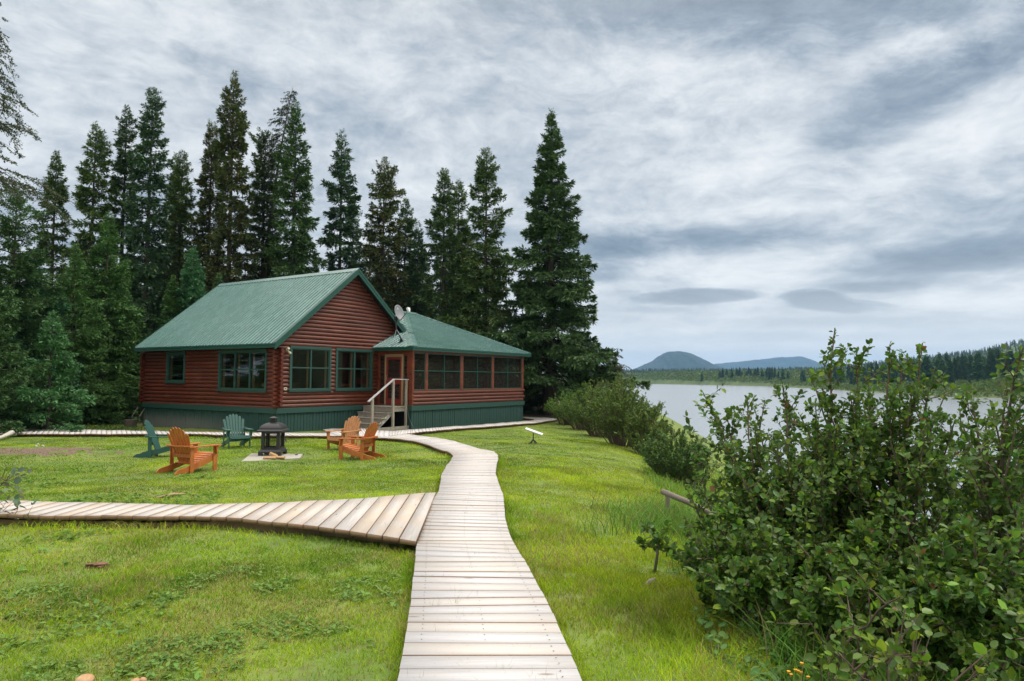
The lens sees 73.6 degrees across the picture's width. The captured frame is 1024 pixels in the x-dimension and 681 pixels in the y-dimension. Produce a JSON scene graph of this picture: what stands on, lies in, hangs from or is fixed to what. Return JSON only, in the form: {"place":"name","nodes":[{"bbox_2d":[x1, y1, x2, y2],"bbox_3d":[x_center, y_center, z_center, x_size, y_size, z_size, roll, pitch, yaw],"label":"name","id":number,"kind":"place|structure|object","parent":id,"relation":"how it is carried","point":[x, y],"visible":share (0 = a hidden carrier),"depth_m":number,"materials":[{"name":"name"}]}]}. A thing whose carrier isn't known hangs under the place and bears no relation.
{"place":"outdoors","nodes":[
{"label":"outdoors","id":0,"kind":"place"},
{"bbox_2d":[0,343,1022,680],"bbox_3d":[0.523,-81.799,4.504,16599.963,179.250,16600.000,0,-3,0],"label":"ground","id":1,"kind":"structure","parent":0,"point":[312,669],"depth_m":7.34,"materials":[{"name":"green plant"}]},
{"bbox_2d":[0,465,38,520],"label":"alder shrub","id":2,"kind":"object","parent":1,"relation":"on","point":[15,498],"visible":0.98,"depth_m":8.57,"materials":[{"name":"green plant"}]},
{"bbox_2d":[0,302,51,436],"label":"spruce tree","id":3,"kind":"object","parent":1,"relation":"on","point":[6,355],"visible":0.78,"depth_m":25.16,"materials":[{"name":"green plant"}]},
{"bbox_2d":[0,186,80,428],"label":"spruce tree","id":4,"kind":"object","parent":1,"relation":"on","point":[8,228],"visible":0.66,"depth_m":29.05,"materials":[{"name":"green plant"}]},
{"bbox_2d":[0,2,88,225],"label":"larch tree","id":5,"kind":"object","parent":1,"relation":"on","point":[14,191],"visible":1,"depth_m":25.04,"materials":[{"name":"green plant"}]},
{"bbox_2d":[0,248,95,426],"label":"spruce tree","id":6,"kind":"object","parent":1,"relation":"on","point":[46,294],"visible":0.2,"depth_m":29.96,"materials":[{"name":"green plant"}]},
{"bbox_2d":[24,149,72,331],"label":"spruce tree","id":7,"kind":"object","parent":1,"relation":"on","point":[60,188],"visible":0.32,"depth_m":46.25,"materials":[{"name":"green plant"}]},
{"bbox_2d":[8,309,97,431],"bbox_3d":[-18.019,1.652,26.513,4.624,5.782,3.301,-2,-4,38],"label":"spruce tree","id":8,"kind":"object","parent":1,"relation":"on","point":[64,412],"visible":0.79,"depth_m":26.34,"materials":[{"name":"green plant"}]},
{"bbox_2d":[15,242,127,424],"bbox_3d":[-20.988,0.496,31.562,4.854,10.349,6.352,-2,-4,33],"label":"spruce tree","id":9,"kind":"object","parent":1,"relation":"on","point":[96,390],"visible":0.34,"depth_m":32.11,"materials":[{"name":"green plant"}]},
{"bbox_2d":[75,673,94,680],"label":"mushroom","id":10,"kind":"object","parent":1,"relation":"on","point":[87,677],"visible":1,"depth_m":3.89,"materials":[{"name":"beige plant"}]},
{"bbox_2d":[58,121,121,379],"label":"spruce tree","id":11,"kind":"object","parent":1,"relation":"on","point":[82,194],"visible":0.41,"depth_m":45.27,"materials":[{"name":"green plant"}]},
{"bbox_2d":[42,211,145,423],"bbox_3d":[-20.892,-0.818,34.796,5.667,11.803,7.937,3,-4,-44],"label":"spruce tree","id":12,"kind":"object","parent":1,"relation":"on","point":[120,310],"visible":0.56,"depth_m":34.87,"materials":[{"name":"green plant"}]},
{"bbox_2d":[85,562,110,567],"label":"bark litter","id":13,"kind":"object","parent":1,"relation":"on","point":[99,564],"visible":1,"depth_m":6.53,"materials":[{"name":"brown wood"}]},
{"bbox_2d":[98,104,142,373],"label":"spruce tree","id":14,"kind":"object","parent":1,"relation":"on","point":[120,165],"visible":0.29,"depth_m":47.38,"materials":[{"name":"green plant"}]},
{"bbox_2d":[105,293,145,419],"bbox_3d":[-21.067,1.083,36.917,4.000,7.593,3.073,0,-3,0],"label":"spruce tree","id":15,"kind":"object","parent":1,"relation":"on","point":[130,360],"visible":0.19,"depth_m":36.73,"materials":[{"name":"green plant"}]},
{"bbox_2d":[124,419,136,426],"bbox_3d":[-17.470,3.811,31.332,0.540,0.380,0.532,0,-3,0],"label":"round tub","id":16,"kind":"object","parent":1,"relation":"on","point":[130,422],"visible":0.78,"depth_m":31.13,"materials":[{"name":"grey"}]},
{"bbox_2d":[108,87,178,396],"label":"spruce tree","id":17,"kind":"object","parent":1,"relation":"on","point":[147,273],"visible":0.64,"depth_m":45.10,"materials":[{"name":"green plant"}]},
{"bbox_2d":[136,274,180,417],"bbox_3d":[-19.189,0.784,38.609,4.228,9.095,3.298,0,-3,0],"label":"spruce tree","id":18,"kind":"object","parent":1,"relation":"on","point":[167,309],"visible":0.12,"depth_m":38.40,"materials":[{"name":"green plant"}]},
{"bbox_2d":[133,420,185,457],"bbox_3d":[-9.098,2.535,17.715,1.119,0.967,0.757,1,-3,-12],"label":"garden chair","id":19,"kind":"object","parent":1,"relation":"on","point":[152,436],"visible":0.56,"depth_m":17.45,"materials":[{"name":"green paint"}]},
{"bbox_2d":[0,429,340,438],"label":"boardwalk","id":20,"kind":"structure","parent":1,"relation":"on","point":[102,433],"depth_m":24.68,"materials":[{"name":"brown wood"}]},
{"bbox_2d":[156,151,188,314],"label":"spruce tree","id":21,"kind":"object","parent":1,"relation":"on","point":[169,177],"visible":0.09,"depth_m":52.38,"materials":[{"name":"green plant"}]},
{"bbox_2d":[151,150,199,317],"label":"spruce tree","id":22,"kind":"object","parent":1,"relation":"on","point":[181,215],"visible":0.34,"depth_m":50.30,"materials":[{"name":"green plant"}]},
{"bbox_2d":[162,247,208,322],"bbox_3d":[-18.363,-0.047,39.072,5.242,10.797,3.737,-1,-3,21],"label":"spruce tree","id":23,"kind":"object","parent":1,"relation":"on","point":[190,295],"visible":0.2,"depth_m":38.76,"materials":[{"name":"green plant"}]},
{"bbox_2d":[155,427,221,474],"bbox_3d":[-6.752,2.268,14.302,0.757,0.967,1.119,-1,-3,24],"label":"garden chair","id":24,"kind":"object","parent":1,"relation":"on","point":[183,449],"visible":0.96,"depth_m":14.17,"materials":[{"name":"orange wood"}]},
{"bbox_2d":[181,118,231,287],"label":"spruce tree","id":25,"kind":"object","parent":1,"relation":"on","point":[209,199],"visible":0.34,"depth_m":49.27,"materials":[{"name":"green plant"}]},
{"bbox_2d":[0,492,435,545],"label":"boardwalk","id":26,"kind":"structure","parent":1,"relation":"on","point":[404,525],"depth_m":8.51,"materials":[{"name":"brown wood"}]},
{"bbox_2d":[196,69,261,291],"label":"spruce tree","id":27,"kind":"object","parent":1,"relation":"on","point":[234,144],"visible":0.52,"depth_m":46.25,"materials":[{"name":"green plant"}]},
{"bbox_2d":[221,414,253,448],"bbox_3d":[-8.084,2.650,20.043,0.757,0.967,1.119,3,-4,-36],"label":"garden chair","id":28,"kind":"object","parent":1,"relation":"on","point":[242,437],"visible":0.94,"depth_m":20.13,"materials":[{"name":"green paint"}]},
{"bbox_2d":[241,127,281,280],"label":"spruce tree","id":29,"kind":"object","parent":1,"relation":"on","point":[258,158],"visible":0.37,"depth_m":50.12,"materials":[{"name":"green plant"}]},
{"bbox_2d":[242,453,302,460],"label":"concrete slab","id":30,"kind":"structure","parent":1,"relation":"on","point":[253,457],"depth_m":17.05,"materials":[{"name":"grey concrete"}]},
{"bbox_2d":[256,416,289,455],"bbox_3d":[-6.138,2.449,17.658,0.689,0.985,0.650,0,-3,-2],"label":"fire stove","id":31,"kind":"object","parent":30,"relation":"on","point":[274,426],"visible":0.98,"depth_m":17.43,"materials":[{"name":"black metal"}]},
{"bbox_2d":[249,88,301,278],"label":"spruce tree","id":32,"kind":"object","parent":1,"relation":"on","point":[286,107],"visible":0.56,"depth_m":50.45,"materials":[{"name":"green plant"}]},
{"bbox_2d":[262,100,327,354],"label":"spruce tree","id":33,"kind":"object","parent":1,"relation":"on","point":[301,245],"visible":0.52,"depth_m":46.16,"materials":[{"name":"green plant"}]},
{"bbox_2d":[134,268,530,432],"bbox_3d":[-8.278,0.792,35.089,12.272,7.471,15.542,-2,-4,33],"label":"log cabin","id":34,"kind":"object","parent":1,"relation":"on","point":[197,354],"visible":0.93,"depth_m":30.68,"materials":[{"name":"brown wood"}]},
{"bbox_2d":[164,351,186,382],"bbox_3d":[-15.062,1.206,30.791,1.580,1.415,0.275,-2,-4,33],"label":"window","id":35,"kind":"structure","parent":34,"relation":"in","point":[169,355],"depth_m":31.05,"materials":[{"name":"green paint"}]},
{"bbox_2d":[216,349,267,391],"bbox_3d":[-11.060,1.238,28.190,3.280,1.715,0.275,-2,-4,33],"label":"window","id":36,"kind":"structure","parent":34,"relation":"in","point":[222,353],"depth_m":28.37,"materials":[{"name":"green paint"}]},
{"bbox_2d":[240,366,256,382],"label":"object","id":37,"kind":"object","parent":34,"relation":"attached to","point":[244,376],"visible":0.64,"depth_m":30.71,"materials":[{"name":"metal"}]},
{"bbox_2d":[287,345,331,391],"bbox_3d":[-8.357,1.182,28.302,0.275,1.855,2.270,-2,-4,33],"label":"window","id":38,"kind":"structure","parent":34,"relation":"in","point":[328,351],"depth_m":28.30,"materials":[{"name":"green paint"}]},
{"bbox_2d":[334,348,373,390],"bbox_3d":[-7.028,1.303,30.351,0.275,1.855,2.320,-2,-4,33],"label":"window","id":39,"kind":"structure","parent":34,"relation":"in","point":[369,377],"depth_m":30.36,"materials":[{"name":"green paint"}]},
{"bbox_2d":[360,355,366,387],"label":"window","id":40,"kind":"structure","parent":34,"relation":"in","point":[362,356],"depth_m":35.05,"materials":[{"name":"green paint"}]},
{"bbox_2d":[386,357,401,404],"bbox_3d":[-5.350,1.824,30.932,0.930,2.150,0.105,-2,-4,33],"label":"screen door","id":41,"kind":"structure","parent":34,"relation":"in","point":[388,401],"depth_m":30.98,"materials":[{"name":"red paint"}]},
{"bbox_2d":[392,305,409,344],"bbox_3d":[-4.937,-0.704,30.942,0.789,1.824,0.857,0,-3,1],"label":"satellite dish","id":42,"kind":"object","parent":34,"relation":"attached to","point":[399,313],"visible":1,"depth_m":30.92,"materials":[{"name":"metal"}]},
{"bbox_2d":[414,353,424,389],"bbox_3d":[-4.187,1.388,30.782,0.075,1.660,0.760,-2,-4,33],"label":"screen window","id":43,"kind":"structure","parent":34,"relation":"in","point":[423,370],"depth_m":31.05,"materials":[{"name":"green wood"}]},
{"bbox_2d":[428,359,452,386],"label":"screen window","id":44,"kind":"structure","parent":34,"relation":"in","point":[428,359],"depth_m":41.24,"materials":[{"name":"green"}]},
{"bbox_2d":[428,353,460,389],"bbox_3d":[-3.210,1.477,32.285,0.075,1.660,2.450,-2,-4,33],"label":"screen window","id":45,"kind":"structure","parent":34,"relation":"in","point":[443,371],"depth_m":32.28,"materials":[{"name":"green"}]},
{"bbox_2d":[455,359,484,387],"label":"screen window","id":46,"kind":"structure","parent":34,"relation":"in","point":[456,359],"depth_m":40.17,"materials":[{"name":"green"}]},
{"bbox_2d":[463,355,491,388],"bbox_3d":[-1.761,1.609,34.517,0.075,1.660,2.440,-2,-4,33],"label":"screen window","id":47,"kind":"structure","parent":34,"relation":"in","point":[476,371],"depth_m":34.51,"materials":[{"name":"green"}]},
{"bbox_2d":[494,357,520,388],"bbox_3d":[-0.251,1.746,36.842,0.075,1.660,2.690,-2,-4,33],"label":"screen window","id":48,"kind":"structure","parent":34,"relation":"in","point":[507,372],"depth_m":36.83,"materials":[{"name":"green"}]},
{"bbox_2d":[315,130,362,271],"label":"spruce tree","id":49,"kind":"object","parent":1,"relation":"on","point":[348,211],"visible":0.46,"depth_m":50.28,"materials":[{"name":"green plant"}]},
{"bbox_2d":[324,416,361,449],"bbox_3d":[-4.858,2.710,20.077,0.757,0.967,1.119,-1,-4,28],"label":"garden chair","id":50,"kind":"object","parent":1,"relation":"on","point":[351,428],"visible":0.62,"depth_m":20.12,"materials":[{"name":"brown wood"}]},
{"bbox_2d":[323,428,378,437],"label":"boardwalk","id":51,"kind":"structure","parent":1,"relation":"on","point":[361,433],"depth_m":25.97,"materials":[{"name":"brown wood"}]},
{"bbox_2d":[341,203,366,385],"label":"spruce tree","id":52,"kind":"object","parent":1,"relation":"on","point":[354,256],"visible":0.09,"depth_m":52.35,"materials":[{"name":"green plant"}]},
{"bbox_2d":[336,421,385,459],"bbox_3d":[-3.775,2.517,17.233,1.119,0.967,0.757,-1,-3,17],"label":"garden chair","id":53,"kind":"object","parent":1,"relation":"on","point":[367,441],"visible":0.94,"depth_m":17.07,"materials":[{"name":"orange wood"}]},
{"bbox_2d":[363,238,376,276],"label":"spruce tree","id":54,"kind":"object","parent":1,"relation":"on","point":[368,269],"visible":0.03,"depth_m":72.41,"materials":[{"name":"green plant"}]},
{"bbox_2d":[356,379,408,430],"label":"wooden steps","id":55,"kind":"structure","parent":1,"relation":"on","point":[379,413],"depth_m":29.64,"materials":[{"name":"grey wood"}]},
{"bbox_2d":[356,156,415,383],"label":"spruce tree","id":56,"kind":"object","parent":1,"relation":"on","point":[387,274],"visible":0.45,"depth_m":48.09,"materials":[{"name":"green plant"}]},
{"bbox_2d":[226,438,556,676],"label":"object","id":57,"kind":"structure","parent":1,"relation":"on","point":[353,537],"depth_m":7.99,"materials":[{"name":"wood"}]},
{"bbox_2d":[389,198,428,380],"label":"spruce tree","id":58,"kind":"object","parent":1,"relation":"on","point":[408,228],"visible":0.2,"depth_m":52.14,"materials":[{"name":"green plant"}]},
{"bbox_2d":[401,220,439,385],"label":"spruce tree","id":59,"kind":"object","parent":1,"relation":"on","point":[413,283],"visible":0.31,"depth_m":50.14,"materials":[{"name":"green plant"}]},
{"bbox_2d":[0,466,870,680],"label":"lawn weeds","id":60,"kind":"object","parent":1,"relation":"on","point":[133,647],"visible":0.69,"depth_m":4.88,"materials":[{"name":"green plant"}]},
{"bbox_2d":[410,168,481,386],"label":"spruce tree","id":61,"kind":"object","parent":1,"relation":"on","point":[441,222],"visible":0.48,"depth_m":46.89,"materials":[{"name":"green plant"}]},
{"bbox_2d":[438,178,481,386],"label":"spruce tree","id":62,"kind":"object","parent":1,"relation":"on","point":[463,227],"visible":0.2,"depth_m":51.36,"materials":[{"name":"green plant"}]},
{"bbox_2d":[375,417,556,436],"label":"boardwalk","id":63,"kind":"structure","parent":1,"relation":"on","point":[537,420],"depth_m":30.17,"materials":[{"name":"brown wood"}]},
{"bbox_2d":[375,433,581,680],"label":"boardwalk","id":64,"kind":"structure","parent":1,"relation":"on","point":[503,607],"depth_m":5.25,"materials":[{"name":"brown wood"}]},
{"bbox_2d":[438,146,531,409],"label":"spruce tree","id":65,"kind":"object","parent":1,"relation":"on","point":[485,276],"visible":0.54,"depth_m":45.85,"materials":[{"name":"green plant"}]},
{"bbox_2d":[476,237,499,384],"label":"spruce tree","id":66,"kind":"object","parent":1,"relation":"on","point":[488,304],"visible":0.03,"depth_m":62.07,"materials":[{"name":"green plant"}]},
{"bbox_2d":[44,423,1023,680],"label":"tall grass","id":67,"kind":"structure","parent":1,"relation":"on","point":[676,513],"depth_m":8.42,"materials":[{"name":"green plant"}]},
{"bbox_2d":[523,382,563,413],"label":"spruce tree","id":68,"kind":"object","parent":1,"relation":"on","point":[537,400],"visible":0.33,"depth_m":44.58,"materials":[{"name":"green plant"}]},
{"bbox_2d":[463,108,652,414],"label":"spruce tree","id":69,"kind":"object","parent":1,"relation":"on","point":[534,331],"visible":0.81,"depth_m":42.91,"materials":[{"name":"green plant"}]},
{"bbox_2d":[544,390,581,424],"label":"willow shrub","id":70,"kind":"object","parent":1,"relation":"on","point":[547,406],"visible":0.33,"depth_m":36.70,"materials":[{"name":"green plant"}]},
{"bbox_2d":[549,382,603,429],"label":"willow shrub","id":71,"kind":"object","parent":1,"relation":"on","point":[561,411],"visible":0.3,"depth_m":33.61,"materials":[{"name":"green plant"}]},
{"bbox_2d":[568,379,620,437],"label":"willow shrub","id":72,"kind":"object","parent":1,"relation":"on","point":[586,423],"visible":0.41,"depth_m":29.69,"materials":[{"name":"green plant"}]},
{"bbox_2d":[585,370,643,408],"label":"willow shrub","id":73,"kind":"object","parent":1,"relation":"on","point":[620,379],"visible":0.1,"depth_m":35.83,"materials":[{"name":"green plant"}]},
{"bbox_2d":[603,349,629,395],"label":"larch tree","id":74,"kind":"object","parent":1,"relation":"on","point":[619,365],"visible":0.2,"depth_m":42.70,"materials":[{"name":"green plant"}]},
{"bbox_2d":[578,378,665,447],"bbox_3d":[4.136,2.716,26.001,3.258,2.618,3.367,0,-3,0],"label":"willow shrub","id":75,"kind":"object","parent":1,"relation":"on","point":[612,422],"visible":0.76,"depth_m":25.44,"materials":[{"name":"green plant"}]},
{"bbox_2d":[614,406,680,454],"bbox_3d":[4.765,3.272,24.409,2.387,1.908,2.227,0,-3,0],"label":"willow shrub","id":76,"kind":"object","parent":1,"relation":"on","point":[648,426],"visible":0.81,"depth_m":24.16,"materials":[{"name":"green plant"}]},
{"bbox_2d":[635,426,712,484],"bbox_3d":[4.219,2.978,17.610,2.028,1.569,1.835,0,-3,0],"label":"willow shrub","id":77,"kind":"object","parent":1,"relation":"on","point":[666,459],"visible":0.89,"depth_m":17.35,"materials":[{"name":"green plant"}]},
{"bbox_2d":[660,488,710,517],"bbox_3d":[2.446,2.391,9.432,0.758,0.666,0.283,-1,-4,28],"label":"log rail","id":78,"kind":"object","parent":1,"relation":"on","point":[669,495],"visible":0.51,"depth_m":9.42,"materials":[{"name":"grey wood"}]},
{"bbox_2d":[671,439,721,491],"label":"willow shrub","id":79,"kind":"object","parent":1,"relation":"on","point":[706,467],"visible":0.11,"depth_m":17.76,"materials":[{"name":"green plant"}]},
{"bbox_2d":[634,502,815,642],"bbox_3d":[1.553,1.696,5.080,0.942,1.007,1.200,2,-4,-27],"label":"alder shrub","id":80,"kind":"object","parent":1,"relation":"on","point":[744,580],"visible":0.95,"depth_m":4.99,"materials":[{"name":"green plant"}]},
{"bbox_2d":[679,381,857,586],"bbox_3d":[2.241,1.413,6.255,1.628,2.090,1.590,0,-3,0],"label":"alder shrub","id":81,"kind":"object","parent":1,"relation":"on","point":[741,471],"visible":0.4,"depth_m":6.35,"materials":[{"name":"green plant"}]},
{"bbox_2d":[787,662,809,680],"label":"wildflower","id":82,"kind":"object","parent":1,"relation":"on","point":[796,670],"visible":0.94,"depth_m":3.79,"materials":[{"name":"yellow plant"}]},
{"bbox_2d":[576,339,1023,372],"bbox_3d":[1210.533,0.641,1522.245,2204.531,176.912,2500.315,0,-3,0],"label":"forest","id":83,"kind":"object","parent":1,"relation":"on","point":[957,353],"visible":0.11,"depth_m":1132.35,"materials":[{"name":"green plant"}]},
{"bbox_2d":[709,397,901,531],"bbox_3d":[3.733,1.975,8.595,2.043,2.522,2.043,-2,-4,38],"label":"alder shrub","id":84,"kind":"object","parent":1,"relation":"on","point":[809,407],"visible":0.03,"depth_m":8.69,"materials":[{"name":"green plant"}]},
{"bbox_2d":[590,366,1023,396],"bbox_3d":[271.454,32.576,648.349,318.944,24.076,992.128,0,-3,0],"label":"bank thicket","id":85,"kind":"object","parent":1,"relation":"on","point":[989,386],"visible":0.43,"depth_m":645.68,"materials":[{"name":"green plant"}]},
{"bbox_2d":[728,328,911,618],"bbox_3d":[2.836,1.213,6.077,1.936,2.686,1.913,0,-3,0],"label":"alder shrub","id":86,"kind":"object","parent":1,"relation":"on","point":[837,466],"visible":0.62,"depth_m":5.89,"materials":[{"name":"green plant"}]},
{"bbox_2d":[770,515,942,679],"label":"alder shrub","id":87,"kind":"object","parent":1,"relation":"on","point":[820,602],"visible":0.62,"depth_m":4.42,"materials":[{"name":"green plant"}]},
{"bbox_2d":[765,556,948,680],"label":"alder shrub","id":88,"kind":"object","parent":1,"relation":"on","point":[889,652],"visible":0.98,"depth_m":3.40,"materials":[{"name":"green plant"}]},
{"bbox_2d":[832,342,1005,626],"bbox_3d":[3.507,1.367,5.857,1.598,2.761,2.323,0,-3,0],"label":"alder shrub","id":89,"kind":"object","parent":1,"relation":"on","point":[916,464],"visible":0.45,"depth_m":5.79,"materials":[{"name":"green plant"}]},
{"bbox_2d":[920,353,932,381],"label":"spruce tree","id":90,"kind":"object","parent":1,"relation":"on","point":[927,366],"visible":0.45,"depth_m":373.00,"materials":[{"name":"green plant"}]},
{"bbox_2d":[936,359,946,381],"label":"spruce tree","id":91,"kind":"object","parent":1,"relation":"on","point":[943,367],"visible":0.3,"depth_m":358.44,"materials":[{"name":"green plant"}]},
{"bbox_2d":[872,515,1023,680],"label":"alder shrub","id":92,"kind":"object","parent":1,"relation":"on","point":[962,597],"visible":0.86,"depth_m":3.91,"materials":[{"name":"green plant"}]},
{"bbox_2d":[946,357,954,383],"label":"spruce tree","id":93,"kind":"object","parent":1,"relation":"on","point":[950,370],"visible":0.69,"depth_m":342.96,"materials":[{"name":"green plant"}]},
{"bbox_2d":[886,599,1023,680],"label":"alder shrub","id":94,"kind":"object","parent":1,"relation":"on","point":[980,648],"visible":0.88,"depth_m":3.10,"materials":[{"name":"green plant"}]},
{"bbox_2d":[903,343,1023,680],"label":"alder shrub","id":95,"kind":"object","parent":1,"relation":"on","point":[998,505],"visible":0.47,"depth_m":4.99,"materials":[{"name":"green plant"}]},
{"bbox_2d":[959,354,967,379],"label":"spruce tree","id":96,"kind":"object","parent":1,"relation":"on","point":[962,364],"visible":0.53,"depth_m":369.37,"materials":[{"name":"green plant"}]},
{"bbox_2d":[911,398,1023,542],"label":"alder shrub","id":97,"kind":"object","parent":1,"relation":"on","point":[958,463],"visible":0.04,"depth_m":7.86,"materials":[{"name":"green plant"}]},
{"bbox_2d":[967,351,987,380],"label":"spruce tree","id":98,"kind":"object","parent":1,"relation":"on","point":[977,372],"visible":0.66,"depth_m":332.75,"materials":[{"name":"green plant"}]},
{"bbox_2d":[986,348,999,380],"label":"spruce tree","id":99,"kind":"object","parent":1,"relation":"on","point":[992,368],"visible":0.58,"depth_m":332.73,"materials":[{"name":"green plant"}]},
{"bbox_2d":[1004,347,1016,376],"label":"spruce tree","id":100,"kind":"object","parent":1,"relation":"on","point":[1009,361],"visible":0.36,"depth_m":335.38,"materials":[{"name":"green plant"}]},
{"bbox_2d":[0,0,1023,371],"label":"sky","id":101,"kind":"structure","parent":0,"point":[754,179],"materials":[{"name":"grey"}]},
{"bbox_2d":[633,351,723,371],"bbox_3d":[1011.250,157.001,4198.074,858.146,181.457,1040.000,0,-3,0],"label":"mountain","id":102,"kind":"structure","parent":0,"point":[675,360],"depth_m":3865.09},
{"bbox_2d":[714,356,817,369],"bbox_3d":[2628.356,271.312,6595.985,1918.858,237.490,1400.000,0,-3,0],"label":"mountain","id":103,"kind":"structure","parent":0,"point":[788,362],"depth_m":6203.41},
{"bbox_2d":[627,384,1023,521],"bbox_3d":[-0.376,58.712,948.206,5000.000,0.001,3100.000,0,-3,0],"label":"river","id":104,"kind":"structure","parent":0,"point":[678,399],"depth_m":173.30,"materials":[{"name":"grey liquid"}]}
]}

